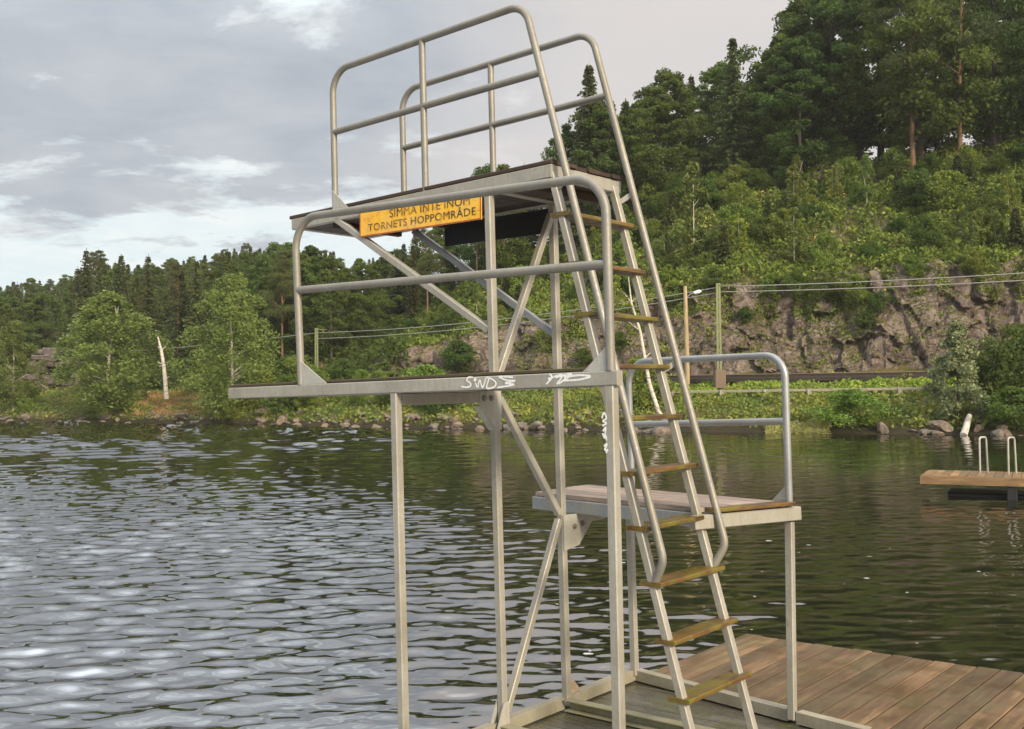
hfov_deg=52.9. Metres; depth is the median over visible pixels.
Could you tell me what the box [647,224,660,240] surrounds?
bush
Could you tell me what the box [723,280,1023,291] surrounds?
overhead wire
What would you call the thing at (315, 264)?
broadleaf tree
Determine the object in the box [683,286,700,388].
street lamp
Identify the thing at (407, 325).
bush
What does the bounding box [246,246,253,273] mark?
spruce tree
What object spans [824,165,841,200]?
young birch
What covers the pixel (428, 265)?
pine tree
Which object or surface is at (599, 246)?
young birch
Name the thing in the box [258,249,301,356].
pine tree
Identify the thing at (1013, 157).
bush
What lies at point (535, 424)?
boulder
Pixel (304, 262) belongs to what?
broadleaf tree
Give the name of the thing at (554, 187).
diving tower
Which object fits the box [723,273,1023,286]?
overhead wire
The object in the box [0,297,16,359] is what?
broadleaf tree
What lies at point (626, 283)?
bush
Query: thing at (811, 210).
bush
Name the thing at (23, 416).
boulder
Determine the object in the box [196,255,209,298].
spruce tree
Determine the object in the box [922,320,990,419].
young willow
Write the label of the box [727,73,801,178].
broadleaf tree
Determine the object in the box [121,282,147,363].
spruce tree
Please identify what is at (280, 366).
bush
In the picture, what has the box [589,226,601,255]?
young birch
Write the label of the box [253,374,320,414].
bush
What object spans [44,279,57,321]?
pine tree
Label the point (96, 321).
birch tree
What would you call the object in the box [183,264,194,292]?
broadleaf tree
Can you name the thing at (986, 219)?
bush
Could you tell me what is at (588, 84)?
spruce tree
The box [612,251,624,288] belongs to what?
young spruce
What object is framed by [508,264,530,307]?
young birch
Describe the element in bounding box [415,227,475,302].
broadleaf tree
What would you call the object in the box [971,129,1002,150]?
bush
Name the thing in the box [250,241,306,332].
broadleaf tree
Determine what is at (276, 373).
bush
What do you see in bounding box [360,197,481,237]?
warning sign
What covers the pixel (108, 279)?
broadleaf tree
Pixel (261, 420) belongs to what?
boulder
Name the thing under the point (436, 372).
bush
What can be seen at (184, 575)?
lake water
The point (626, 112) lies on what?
spruce tree
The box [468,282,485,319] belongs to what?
young birch
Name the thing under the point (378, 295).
broadleaf tree
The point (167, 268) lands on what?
pine tree
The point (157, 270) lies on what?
tree
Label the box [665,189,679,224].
young spruce
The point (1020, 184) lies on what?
bush
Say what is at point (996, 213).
young birch
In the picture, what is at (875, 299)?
bush
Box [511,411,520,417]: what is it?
boulder
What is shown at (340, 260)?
broadleaf tree
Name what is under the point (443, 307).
bush
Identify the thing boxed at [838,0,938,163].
broadleaf tree
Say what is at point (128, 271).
spruce tree
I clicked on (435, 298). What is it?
bush
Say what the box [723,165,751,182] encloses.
bush
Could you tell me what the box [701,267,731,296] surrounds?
bush
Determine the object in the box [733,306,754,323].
bush
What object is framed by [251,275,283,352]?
broadleaf tree
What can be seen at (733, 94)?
spruce tree
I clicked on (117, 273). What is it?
spruce tree
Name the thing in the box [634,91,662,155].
pine tree
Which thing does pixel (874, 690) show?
floating dock
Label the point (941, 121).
broadleaf tree
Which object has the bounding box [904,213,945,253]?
bush
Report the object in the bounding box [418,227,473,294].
broadleaf tree
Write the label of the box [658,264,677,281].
bush
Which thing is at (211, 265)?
broadleaf tree
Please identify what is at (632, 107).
broadleaf tree
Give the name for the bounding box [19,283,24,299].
spruce tree
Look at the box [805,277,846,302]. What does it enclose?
bush
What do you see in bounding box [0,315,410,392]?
forest scrub
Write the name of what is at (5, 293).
broadleaf tree
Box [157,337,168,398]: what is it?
dead birch trunk
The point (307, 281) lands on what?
broadleaf tree
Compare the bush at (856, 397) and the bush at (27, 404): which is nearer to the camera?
the bush at (856, 397)
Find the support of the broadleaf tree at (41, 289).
on the hillside
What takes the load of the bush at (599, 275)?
on the hillside
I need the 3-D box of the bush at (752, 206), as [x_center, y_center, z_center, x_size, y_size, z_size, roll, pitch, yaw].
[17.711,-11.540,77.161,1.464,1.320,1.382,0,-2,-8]
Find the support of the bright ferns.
on the hillside
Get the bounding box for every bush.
[11,396,34,411]
[19,379,45,403]
[86,392,132,419]
[133,372,162,390]
[147,368,170,381]
[184,361,226,391]
[211,398,247,421]
[241,370,277,408]
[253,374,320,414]
[265,357,296,379]
[266,368,283,378]
[278,355,314,381]
[292,397,323,410]
[294,364,329,401]
[326,396,346,402]
[327,358,357,379]
[343,395,371,404]
[351,369,370,378]
[365,370,387,377]
[367,394,390,406]
[372,394,390,405]
[377,326,398,339]
[386,323,402,333]
[400,364,446,406]
[402,317,417,329]
[415,310,434,325]
[420,403,461,415]
[423,311,436,327]
[424,329,436,336]
[427,368,445,374]
[430,286,450,305]
[431,303,460,318]
[431,308,467,334]
[438,339,479,373]
[453,289,468,299]
[482,303,507,320]
[529,243,560,260]
[533,329,551,352]
[539,253,568,278]
[567,284,588,298]
[573,347,592,367]
[586,271,624,284]
[593,253,612,273]
[614,218,630,237]
[615,331,632,351]
[618,277,643,294]
[619,356,680,410]
[630,217,641,244]
[637,177,666,205]
[639,219,662,243]
[643,191,669,214]
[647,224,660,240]
[649,171,684,194]
[654,280,682,306]
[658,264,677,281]
[660,253,679,269]
[661,176,696,207]
[663,186,687,208]
[678,226,707,244]
[688,179,724,210]
[695,252,712,267]
[698,198,722,209]
[699,171,724,190]
[699,229,732,254]
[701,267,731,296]
[706,202,757,236]
[717,163,757,191]
[717,182,757,212]
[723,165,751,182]
[726,160,750,174]
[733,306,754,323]
[736,168,777,192]
[736,228,756,243]
[743,168,768,192]
[743,213,781,242]
[744,202,757,212]
[758,273,785,295]
[765,165,810,192]
[765,207,805,239]
[774,197,806,213]
[782,268,821,297]
[797,202,824,222]
[798,193,821,209]
[799,388,900,427]
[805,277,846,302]
[810,231,840,264]
[816,174,860,196]
[820,155,875,188]
[840,273,871,305]
[846,188,874,204]
[853,310,883,336]
[856,241,886,260]
[868,290,898,313]
[875,145,918,176]
[885,216,911,231]
[889,174,940,205]
[896,167,945,206]
[899,255,929,276]
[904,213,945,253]
[912,187,943,212]
[914,154,942,173]
[917,169,979,211]
[934,238,957,256]
[937,221,956,236]
[943,143,986,173]
[952,322,1023,404]
[954,246,991,273]
[960,207,1007,246]
[967,194,1008,223]
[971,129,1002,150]
[979,154,1010,177]
[981,386,1023,428]
[997,111,1023,140]
[998,172,1023,198]
[1002,143,1023,166]
[1007,137,1023,168]
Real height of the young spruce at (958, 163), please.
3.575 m
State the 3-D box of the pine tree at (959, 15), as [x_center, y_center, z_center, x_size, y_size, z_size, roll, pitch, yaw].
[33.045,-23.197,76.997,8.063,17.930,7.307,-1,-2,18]
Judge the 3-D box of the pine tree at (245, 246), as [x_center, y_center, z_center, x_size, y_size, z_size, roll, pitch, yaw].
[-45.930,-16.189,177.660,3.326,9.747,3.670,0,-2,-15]
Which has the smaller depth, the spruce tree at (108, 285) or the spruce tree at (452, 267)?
the spruce tree at (452, 267)
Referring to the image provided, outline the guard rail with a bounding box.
[634,387,953,398]
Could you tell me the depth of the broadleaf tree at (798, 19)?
88.19 m
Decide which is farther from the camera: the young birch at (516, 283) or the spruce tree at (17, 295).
the spruce tree at (17, 295)
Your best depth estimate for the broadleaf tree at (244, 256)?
109.86 m
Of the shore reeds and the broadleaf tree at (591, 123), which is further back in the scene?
the broadleaf tree at (591, 123)
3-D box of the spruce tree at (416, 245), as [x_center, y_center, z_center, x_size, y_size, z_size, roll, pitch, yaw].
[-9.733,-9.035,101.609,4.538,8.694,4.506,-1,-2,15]
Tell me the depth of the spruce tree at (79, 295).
109.30 m
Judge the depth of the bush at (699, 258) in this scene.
69.19 m
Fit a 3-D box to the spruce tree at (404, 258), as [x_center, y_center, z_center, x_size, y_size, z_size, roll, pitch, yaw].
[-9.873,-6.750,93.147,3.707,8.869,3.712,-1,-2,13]
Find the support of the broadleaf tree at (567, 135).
on the hillside
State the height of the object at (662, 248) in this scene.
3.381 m
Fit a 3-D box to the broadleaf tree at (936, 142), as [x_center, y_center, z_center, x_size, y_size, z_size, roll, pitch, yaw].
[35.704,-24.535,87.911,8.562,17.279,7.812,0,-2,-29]
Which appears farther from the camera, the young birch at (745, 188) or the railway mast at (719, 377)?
the young birch at (745, 188)
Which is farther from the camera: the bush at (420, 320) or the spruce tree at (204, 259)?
the spruce tree at (204, 259)
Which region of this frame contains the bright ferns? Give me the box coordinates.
[646,376,976,396]
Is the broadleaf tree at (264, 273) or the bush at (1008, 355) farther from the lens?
the broadleaf tree at (264, 273)
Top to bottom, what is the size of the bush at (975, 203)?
1.916 m
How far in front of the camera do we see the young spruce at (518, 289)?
73.94 m
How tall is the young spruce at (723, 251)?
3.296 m
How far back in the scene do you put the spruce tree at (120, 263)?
110.09 m
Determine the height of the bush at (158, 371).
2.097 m
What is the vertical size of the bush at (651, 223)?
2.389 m
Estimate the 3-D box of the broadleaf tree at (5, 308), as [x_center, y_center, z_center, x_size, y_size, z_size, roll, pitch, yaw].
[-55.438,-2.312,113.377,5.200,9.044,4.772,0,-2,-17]
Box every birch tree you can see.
[0,319,47,410]
[45,289,175,410]
[166,272,282,415]
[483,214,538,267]
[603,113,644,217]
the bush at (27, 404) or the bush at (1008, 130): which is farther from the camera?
the bush at (27, 404)
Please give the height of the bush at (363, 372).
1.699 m
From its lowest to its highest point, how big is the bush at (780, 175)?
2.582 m
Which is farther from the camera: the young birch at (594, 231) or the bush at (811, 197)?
the young birch at (594, 231)
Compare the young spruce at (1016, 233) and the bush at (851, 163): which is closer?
the young spruce at (1016, 233)
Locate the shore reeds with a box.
[763,417,831,433]
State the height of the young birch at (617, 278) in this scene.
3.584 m
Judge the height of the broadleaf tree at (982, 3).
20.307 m
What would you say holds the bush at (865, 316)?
on the hillside
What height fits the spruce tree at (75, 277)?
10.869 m
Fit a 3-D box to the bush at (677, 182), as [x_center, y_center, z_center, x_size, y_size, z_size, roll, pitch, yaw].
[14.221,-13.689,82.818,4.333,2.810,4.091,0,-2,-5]
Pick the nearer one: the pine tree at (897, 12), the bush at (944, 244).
the bush at (944, 244)
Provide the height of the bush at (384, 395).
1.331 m
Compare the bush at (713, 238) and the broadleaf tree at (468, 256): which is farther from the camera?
the broadleaf tree at (468, 256)
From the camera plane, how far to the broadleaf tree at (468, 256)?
94.29 m
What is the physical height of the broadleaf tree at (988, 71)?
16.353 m
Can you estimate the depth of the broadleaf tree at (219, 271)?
97.67 m
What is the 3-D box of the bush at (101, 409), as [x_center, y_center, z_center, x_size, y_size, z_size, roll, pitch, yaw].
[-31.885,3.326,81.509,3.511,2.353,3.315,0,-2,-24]
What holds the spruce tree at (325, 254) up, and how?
on the hillside
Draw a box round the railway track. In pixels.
[652,371,930,378]
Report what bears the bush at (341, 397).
on the hillside
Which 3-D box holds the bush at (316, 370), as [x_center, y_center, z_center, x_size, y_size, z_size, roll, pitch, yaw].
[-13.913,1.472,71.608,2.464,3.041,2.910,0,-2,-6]
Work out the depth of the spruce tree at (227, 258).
93.95 m
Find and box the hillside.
[0,147,1023,435]
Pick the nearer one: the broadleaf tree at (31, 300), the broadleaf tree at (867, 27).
the broadleaf tree at (867, 27)
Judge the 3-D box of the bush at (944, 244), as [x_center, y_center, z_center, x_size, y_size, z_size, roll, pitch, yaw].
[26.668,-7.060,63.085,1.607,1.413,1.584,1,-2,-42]
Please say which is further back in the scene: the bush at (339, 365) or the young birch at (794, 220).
the bush at (339, 365)
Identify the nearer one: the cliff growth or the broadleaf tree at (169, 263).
the cliff growth
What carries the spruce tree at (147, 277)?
on the hillside
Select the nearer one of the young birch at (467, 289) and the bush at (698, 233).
the bush at (698, 233)
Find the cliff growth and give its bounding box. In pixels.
[512,255,1023,373]
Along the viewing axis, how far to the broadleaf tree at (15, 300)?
126.62 m
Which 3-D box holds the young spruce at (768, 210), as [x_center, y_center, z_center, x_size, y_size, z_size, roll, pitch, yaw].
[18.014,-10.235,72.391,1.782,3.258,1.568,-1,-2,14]
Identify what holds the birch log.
on the hillside
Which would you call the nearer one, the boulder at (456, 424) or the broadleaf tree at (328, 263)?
the boulder at (456, 424)
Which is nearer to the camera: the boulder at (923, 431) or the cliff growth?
the boulder at (923, 431)
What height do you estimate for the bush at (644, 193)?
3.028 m
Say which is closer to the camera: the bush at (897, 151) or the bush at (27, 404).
the bush at (897, 151)
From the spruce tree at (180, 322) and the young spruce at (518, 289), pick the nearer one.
the young spruce at (518, 289)
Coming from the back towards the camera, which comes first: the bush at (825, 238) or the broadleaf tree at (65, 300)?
the broadleaf tree at (65, 300)
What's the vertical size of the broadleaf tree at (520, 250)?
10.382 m
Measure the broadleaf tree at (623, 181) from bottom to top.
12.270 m
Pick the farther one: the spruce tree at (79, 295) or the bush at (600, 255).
the spruce tree at (79, 295)
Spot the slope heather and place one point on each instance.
(772, 251)
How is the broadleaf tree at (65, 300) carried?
on the hillside
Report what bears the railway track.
on the hillside
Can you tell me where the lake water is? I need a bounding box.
[0,421,1023,728]
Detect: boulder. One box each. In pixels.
[21,414,30,419]
[98,410,115,419]
[174,413,188,418]
[256,408,267,414]
[258,418,265,422]
[276,415,286,424]
[405,414,417,420]
[429,423,438,428]
[437,414,450,420]
[449,417,458,422]
[451,421,461,428]
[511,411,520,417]
[518,422,527,428]
[529,421,542,428]
[652,427,669,431]
[877,421,888,433]
[918,429,927,434]
[925,420,936,427]
[932,420,953,432]
[932,430,944,434]
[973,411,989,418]
[973,424,983,431]
[974,418,981,423]
[991,428,1007,435]
[996,424,1007,429]
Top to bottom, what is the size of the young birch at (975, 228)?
2.772 m
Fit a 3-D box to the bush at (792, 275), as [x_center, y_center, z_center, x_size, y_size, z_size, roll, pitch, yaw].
[17.845,-5.056,64.502,2.431,1.882,2.574,1,-2,-43]
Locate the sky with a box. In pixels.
[0,0,1001,296]
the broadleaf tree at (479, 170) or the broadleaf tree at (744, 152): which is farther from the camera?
the broadleaf tree at (479, 170)
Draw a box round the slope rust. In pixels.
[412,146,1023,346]
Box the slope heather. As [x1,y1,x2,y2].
[370,138,1023,358]
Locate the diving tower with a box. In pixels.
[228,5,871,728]
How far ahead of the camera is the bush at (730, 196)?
77.87 m
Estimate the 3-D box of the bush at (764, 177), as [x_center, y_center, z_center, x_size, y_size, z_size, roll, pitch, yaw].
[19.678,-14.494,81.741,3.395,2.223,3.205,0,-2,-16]
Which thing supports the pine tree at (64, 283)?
on the hillside
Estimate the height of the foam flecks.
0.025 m
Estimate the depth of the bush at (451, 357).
72.69 m
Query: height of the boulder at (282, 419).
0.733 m
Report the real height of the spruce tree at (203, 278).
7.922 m
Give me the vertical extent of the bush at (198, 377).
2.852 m
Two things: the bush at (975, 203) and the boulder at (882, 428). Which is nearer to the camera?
the boulder at (882, 428)
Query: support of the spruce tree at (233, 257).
on the hillside
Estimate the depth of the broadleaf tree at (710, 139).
95.83 m
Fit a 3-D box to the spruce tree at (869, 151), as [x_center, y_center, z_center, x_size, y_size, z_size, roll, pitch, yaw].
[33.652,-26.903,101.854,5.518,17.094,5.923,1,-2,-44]
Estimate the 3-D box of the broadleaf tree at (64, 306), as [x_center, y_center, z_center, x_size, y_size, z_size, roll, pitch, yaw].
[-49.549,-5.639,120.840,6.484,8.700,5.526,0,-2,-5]
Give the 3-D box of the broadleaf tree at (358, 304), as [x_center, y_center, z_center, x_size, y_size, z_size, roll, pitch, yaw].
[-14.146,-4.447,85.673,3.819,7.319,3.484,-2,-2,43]
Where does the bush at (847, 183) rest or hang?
on the hillside
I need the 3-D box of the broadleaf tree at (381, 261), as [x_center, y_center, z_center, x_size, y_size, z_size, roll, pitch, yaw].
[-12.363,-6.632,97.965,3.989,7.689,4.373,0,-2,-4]
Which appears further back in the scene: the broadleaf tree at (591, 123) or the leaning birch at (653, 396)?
the broadleaf tree at (591, 123)
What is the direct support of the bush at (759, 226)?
on the hillside
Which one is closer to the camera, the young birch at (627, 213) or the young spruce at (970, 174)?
the young spruce at (970, 174)
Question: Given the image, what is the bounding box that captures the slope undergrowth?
[369,133,1023,360]
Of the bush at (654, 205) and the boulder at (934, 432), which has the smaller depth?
the boulder at (934, 432)
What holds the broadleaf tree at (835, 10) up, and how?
on the hillside
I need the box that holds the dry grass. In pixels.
[132,389,203,416]
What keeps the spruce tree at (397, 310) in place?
on the hillside
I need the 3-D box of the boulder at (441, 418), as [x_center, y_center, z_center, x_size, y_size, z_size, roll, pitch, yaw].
[-3.946,3.110,59.218,0.805,0.461,0.741,-3,12,-28]
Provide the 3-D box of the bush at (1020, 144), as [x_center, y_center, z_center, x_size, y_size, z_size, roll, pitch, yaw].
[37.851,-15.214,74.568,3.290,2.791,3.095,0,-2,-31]
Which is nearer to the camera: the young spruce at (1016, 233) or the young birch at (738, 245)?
the young spruce at (1016, 233)
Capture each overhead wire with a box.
[5,333,314,356]
[318,286,722,332]
[318,292,721,338]
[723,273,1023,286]
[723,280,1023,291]
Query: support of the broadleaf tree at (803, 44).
on the hillside
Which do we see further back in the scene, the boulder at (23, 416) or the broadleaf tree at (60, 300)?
the broadleaf tree at (60, 300)
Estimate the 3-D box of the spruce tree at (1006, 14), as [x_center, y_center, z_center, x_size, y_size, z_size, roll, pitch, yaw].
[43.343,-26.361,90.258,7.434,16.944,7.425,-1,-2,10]
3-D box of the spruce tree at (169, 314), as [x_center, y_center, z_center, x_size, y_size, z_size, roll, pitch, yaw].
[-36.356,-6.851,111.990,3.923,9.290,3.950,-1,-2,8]
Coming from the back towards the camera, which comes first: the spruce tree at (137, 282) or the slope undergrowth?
the spruce tree at (137, 282)
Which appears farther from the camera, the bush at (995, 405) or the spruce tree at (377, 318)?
the spruce tree at (377, 318)
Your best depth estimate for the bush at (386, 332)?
84.11 m
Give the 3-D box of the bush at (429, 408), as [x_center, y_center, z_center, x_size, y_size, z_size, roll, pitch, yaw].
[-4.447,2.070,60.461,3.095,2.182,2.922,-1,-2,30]
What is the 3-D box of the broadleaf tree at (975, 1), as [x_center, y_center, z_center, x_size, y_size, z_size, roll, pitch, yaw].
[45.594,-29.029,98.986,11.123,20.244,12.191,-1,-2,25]
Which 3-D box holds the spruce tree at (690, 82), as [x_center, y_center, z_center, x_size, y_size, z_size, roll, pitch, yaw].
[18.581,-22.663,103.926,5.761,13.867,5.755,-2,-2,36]
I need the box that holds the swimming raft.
[920,436,1023,499]
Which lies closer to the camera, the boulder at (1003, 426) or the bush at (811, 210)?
the boulder at (1003, 426)
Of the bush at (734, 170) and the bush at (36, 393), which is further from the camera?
the bush at (36, 393)
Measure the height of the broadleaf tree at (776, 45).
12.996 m
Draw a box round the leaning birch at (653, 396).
[613,264,669,413]
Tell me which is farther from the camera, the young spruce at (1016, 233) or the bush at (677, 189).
the bush at (677, 189)
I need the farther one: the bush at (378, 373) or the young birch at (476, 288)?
the young birch at (476, 288)
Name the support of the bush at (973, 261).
on the hillside
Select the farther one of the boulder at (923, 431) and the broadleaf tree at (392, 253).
the broadleaf tree at (392, 253)
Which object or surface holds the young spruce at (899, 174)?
on the hillside
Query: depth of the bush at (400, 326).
89.34 m
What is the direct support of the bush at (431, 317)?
on the hillside
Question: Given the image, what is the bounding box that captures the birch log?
[960,414,971,434]
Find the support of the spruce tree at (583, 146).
on the hillside
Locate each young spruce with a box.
[497,277,513,310]
[510,281,525,319]
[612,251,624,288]
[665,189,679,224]
[713,220,733,265]
[762,200,773,223]
[778,191,790,216]
[891,168,898,190]
[893,167,903,192]
[951,151,964,195]
[961,158,982,196]
[1004,204,1023,250]
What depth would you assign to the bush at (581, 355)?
68.08 m
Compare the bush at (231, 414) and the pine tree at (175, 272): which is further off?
the pine tree at (175, 272)
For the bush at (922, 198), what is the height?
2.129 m
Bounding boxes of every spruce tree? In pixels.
[4,290,14,325]
[8,279,15,297]
[13,282,22,320]
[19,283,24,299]
[25,287,33,332]
[58,269,83,339]
[65,290,87,366]
[66,248,95,340]
[88,266,107,343]
[94,254,132,358]
[96,264,130,359]
[102,265,110,287]
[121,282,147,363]
[126,264,131,286]
[128,254,173,338]
[129,276,149,351]
[158,273,193,367]
[161,260,177,330]
[168,265,189,336]
[173,261,212,369]
[193,274,212,341]
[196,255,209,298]
[208,248,246,353]
[210,254,222,337]
[231,253,237,266]
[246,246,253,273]
[247,250,257,287]
[321,249,334,312]
[369,289,384,333]
[380,251,408,329]
[387,244,417,324]
[399,245,425,324]
[408,235,428,304]
[435,233,459,302]
[518,209,539,253]
[547,65,624,253]
[558,120,598,254]
[612,101,648,215]
[681,76,705,179]
[708,36,763,191]
[850,30,876,163]
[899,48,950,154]
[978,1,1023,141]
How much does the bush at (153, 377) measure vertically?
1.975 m
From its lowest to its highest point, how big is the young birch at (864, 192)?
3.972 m
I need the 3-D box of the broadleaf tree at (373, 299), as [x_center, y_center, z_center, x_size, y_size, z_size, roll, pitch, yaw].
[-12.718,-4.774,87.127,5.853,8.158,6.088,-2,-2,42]
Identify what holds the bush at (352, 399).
on the hillside
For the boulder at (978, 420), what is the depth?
44.68 m
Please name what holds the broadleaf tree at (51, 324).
on the hillside
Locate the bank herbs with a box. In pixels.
[0,369,1023,429]
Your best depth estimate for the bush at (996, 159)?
72.79 m
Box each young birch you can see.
[456,284,473,321]
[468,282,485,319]
[496,246,514,280]
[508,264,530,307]
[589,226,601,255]
[596,227,614,252]
[601,260,622,302]
[615,231,639,265]
[616,204,636,245]
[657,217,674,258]
[669,161,712,256]
[728,213,749,253]
[732,180,750,212]
[777,207,809,260]
[784,164,805,203]
[785,154,809,196]
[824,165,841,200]
[831,163,844,197]
[853,153,876,204]
[962,211,986,247]
[986,210,1005,246]
[999,174,1021,217]
[1015,160,1023,182]
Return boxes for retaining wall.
[633,375,1022,383]
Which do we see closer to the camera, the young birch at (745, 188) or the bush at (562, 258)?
the young birch at (745, 188)
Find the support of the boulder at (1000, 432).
on the hillside
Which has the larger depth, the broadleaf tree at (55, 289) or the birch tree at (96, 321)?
the broadleaf tree at (55, 289)
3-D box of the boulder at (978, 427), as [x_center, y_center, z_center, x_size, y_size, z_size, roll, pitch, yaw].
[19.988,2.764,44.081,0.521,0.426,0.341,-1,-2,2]
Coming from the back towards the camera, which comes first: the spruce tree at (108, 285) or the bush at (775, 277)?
the spruce tree at (108, 285)
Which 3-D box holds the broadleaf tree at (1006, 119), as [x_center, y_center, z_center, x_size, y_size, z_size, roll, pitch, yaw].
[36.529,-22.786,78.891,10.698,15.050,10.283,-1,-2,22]
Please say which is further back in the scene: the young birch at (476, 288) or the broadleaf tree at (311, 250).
the broadleaf tree at (311, 250)
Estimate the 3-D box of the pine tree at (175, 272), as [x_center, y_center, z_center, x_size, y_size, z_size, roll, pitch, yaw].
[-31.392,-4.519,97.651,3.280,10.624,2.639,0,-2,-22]
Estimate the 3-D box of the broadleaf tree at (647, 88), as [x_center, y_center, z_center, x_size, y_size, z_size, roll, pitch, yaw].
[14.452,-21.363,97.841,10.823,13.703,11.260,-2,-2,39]
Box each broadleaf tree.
[0,286,31,331]
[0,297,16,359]
[0,303,34,366]
[1,292,55,359]
[7,297,31,330]
[18,291,73,354]
[19,278,39,326]
[36,285,58,329]
[42,287,65,320]
[55,283,84,315]
[56,274,73,319]
[58,279,80,330]
[59,282,92,334]
[92,310,128,359]
[93,264,142,309]
[128,266,167,330]
[129,270,160,322]
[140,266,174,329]
[158,257,189,305]
[174,263,215,324]
[182,260,251,342]
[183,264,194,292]
[186,256,197,302]
[186,269,218,336]
[207,253,226,285]
[234,251,252,309]
[240,246,317,336]
[240,253,271,305]
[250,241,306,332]
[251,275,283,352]
[252,242,282,287]
[258,252,333,345]
[264,259,336,353]
[279,256,337,331]
[302,245,333,312]
[302,256,362,358]
[326,267,369,343]
[335,258,383,335]
[337,257,353,272]
[338,260,404,342]
[356,273,385,313]
[364,257,394,321]
[369,251,393,318]
[375,248,417,317]
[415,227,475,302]
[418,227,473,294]
[443,163,501,268]
[460,215,529,270]
[470,163,534,279]
[533,123,606,235]
[548,100,649,219]
[570,107,647,219]
[609,99,668,203]
[622,86,706,198]
[632,67,728,178]
[632,72,713,184]
[670,65,750,187]
[692,90,755,170]
[697,61,743,177]
[713,0,876,166]
[714,107,766,171]
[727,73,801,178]
[743,27,854,165]
[743,33,828,170]
[747,35,853,171]
[760,0,836,170]
[774,0,891,156]
[804,0,919,161]
[823,0,1003,162]
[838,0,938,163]
[885,0,989,150]
[916,0,1023,150]
[924,1,1003,142]
[937,0,1005,140]
[950,0,1007,141]
[981,4,1023,116]
[1005,0,1023,112]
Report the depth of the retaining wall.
57.78 m
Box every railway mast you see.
[315,328,326,367]
[713,283,733,387]
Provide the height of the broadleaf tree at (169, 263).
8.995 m
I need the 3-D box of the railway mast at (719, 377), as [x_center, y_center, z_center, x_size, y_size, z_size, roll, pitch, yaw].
[12.120,-1.659,58.933,1.171,6.018,0.639,-1,-2,0]
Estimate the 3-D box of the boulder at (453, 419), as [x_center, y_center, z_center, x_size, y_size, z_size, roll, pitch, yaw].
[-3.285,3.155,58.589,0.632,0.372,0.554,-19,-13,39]
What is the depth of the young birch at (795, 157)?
79.06 m
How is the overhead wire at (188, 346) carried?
attached to the railway mast at (317, 329)
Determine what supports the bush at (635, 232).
on the hillside
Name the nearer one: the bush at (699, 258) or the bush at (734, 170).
the bush at (699, 258)
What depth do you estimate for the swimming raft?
18.45 m
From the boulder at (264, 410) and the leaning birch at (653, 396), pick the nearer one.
the leaning birch at (653, 396)
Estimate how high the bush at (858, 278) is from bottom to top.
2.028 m
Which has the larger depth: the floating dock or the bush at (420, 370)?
the bush at (420, 370)
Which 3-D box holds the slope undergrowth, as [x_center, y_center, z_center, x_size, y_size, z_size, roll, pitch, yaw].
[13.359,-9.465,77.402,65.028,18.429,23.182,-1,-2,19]
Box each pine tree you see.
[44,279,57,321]
[53,278,69,334]
[83,249,112,291]
[160,259,174,316]
[163,261,193,366]
[242,243,249,250]
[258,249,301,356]
[405,229,444,318]
[476,242,477,281]
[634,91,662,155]
[868,0,958,169]
[898,0,1013,154]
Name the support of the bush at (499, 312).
on the hillside
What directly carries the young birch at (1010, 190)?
on the hillside
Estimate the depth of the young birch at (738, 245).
69.68 m
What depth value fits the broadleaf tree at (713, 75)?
94.53 m
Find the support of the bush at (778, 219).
on the hillside
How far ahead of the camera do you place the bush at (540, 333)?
70.03 m
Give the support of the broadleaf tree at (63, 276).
on the hillside
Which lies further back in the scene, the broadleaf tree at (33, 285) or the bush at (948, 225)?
the broadleaf tree at (33, 285)
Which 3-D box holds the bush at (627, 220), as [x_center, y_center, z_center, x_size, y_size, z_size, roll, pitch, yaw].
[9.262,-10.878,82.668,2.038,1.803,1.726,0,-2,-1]
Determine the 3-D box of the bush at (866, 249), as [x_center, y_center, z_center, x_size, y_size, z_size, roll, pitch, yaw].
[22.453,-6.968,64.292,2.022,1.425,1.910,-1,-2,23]
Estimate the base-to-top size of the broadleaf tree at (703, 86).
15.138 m
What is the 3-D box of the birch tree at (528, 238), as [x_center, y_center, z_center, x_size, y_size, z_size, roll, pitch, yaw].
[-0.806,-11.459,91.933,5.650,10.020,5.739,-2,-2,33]
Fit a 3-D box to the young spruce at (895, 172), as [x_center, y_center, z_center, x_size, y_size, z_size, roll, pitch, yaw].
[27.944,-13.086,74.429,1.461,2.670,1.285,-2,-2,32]
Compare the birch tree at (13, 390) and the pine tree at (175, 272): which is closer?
the birch tree at (13, 390)
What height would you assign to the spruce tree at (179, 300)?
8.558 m
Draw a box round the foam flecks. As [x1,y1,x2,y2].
[583,540,979,654]
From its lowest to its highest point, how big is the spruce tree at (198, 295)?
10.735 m
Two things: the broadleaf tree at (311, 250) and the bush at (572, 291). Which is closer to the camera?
the bush at (572, 291)
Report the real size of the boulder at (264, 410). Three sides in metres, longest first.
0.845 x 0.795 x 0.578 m
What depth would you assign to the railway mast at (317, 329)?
78.18 m
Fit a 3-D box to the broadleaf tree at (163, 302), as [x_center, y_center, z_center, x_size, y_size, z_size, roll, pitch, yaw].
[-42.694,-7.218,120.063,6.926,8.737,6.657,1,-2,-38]
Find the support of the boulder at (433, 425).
on the hillside
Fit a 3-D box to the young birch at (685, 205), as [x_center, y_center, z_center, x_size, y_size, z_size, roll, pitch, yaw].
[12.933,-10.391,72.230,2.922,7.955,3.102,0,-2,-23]
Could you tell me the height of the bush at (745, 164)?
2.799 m
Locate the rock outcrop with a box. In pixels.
[21,348,91,387]

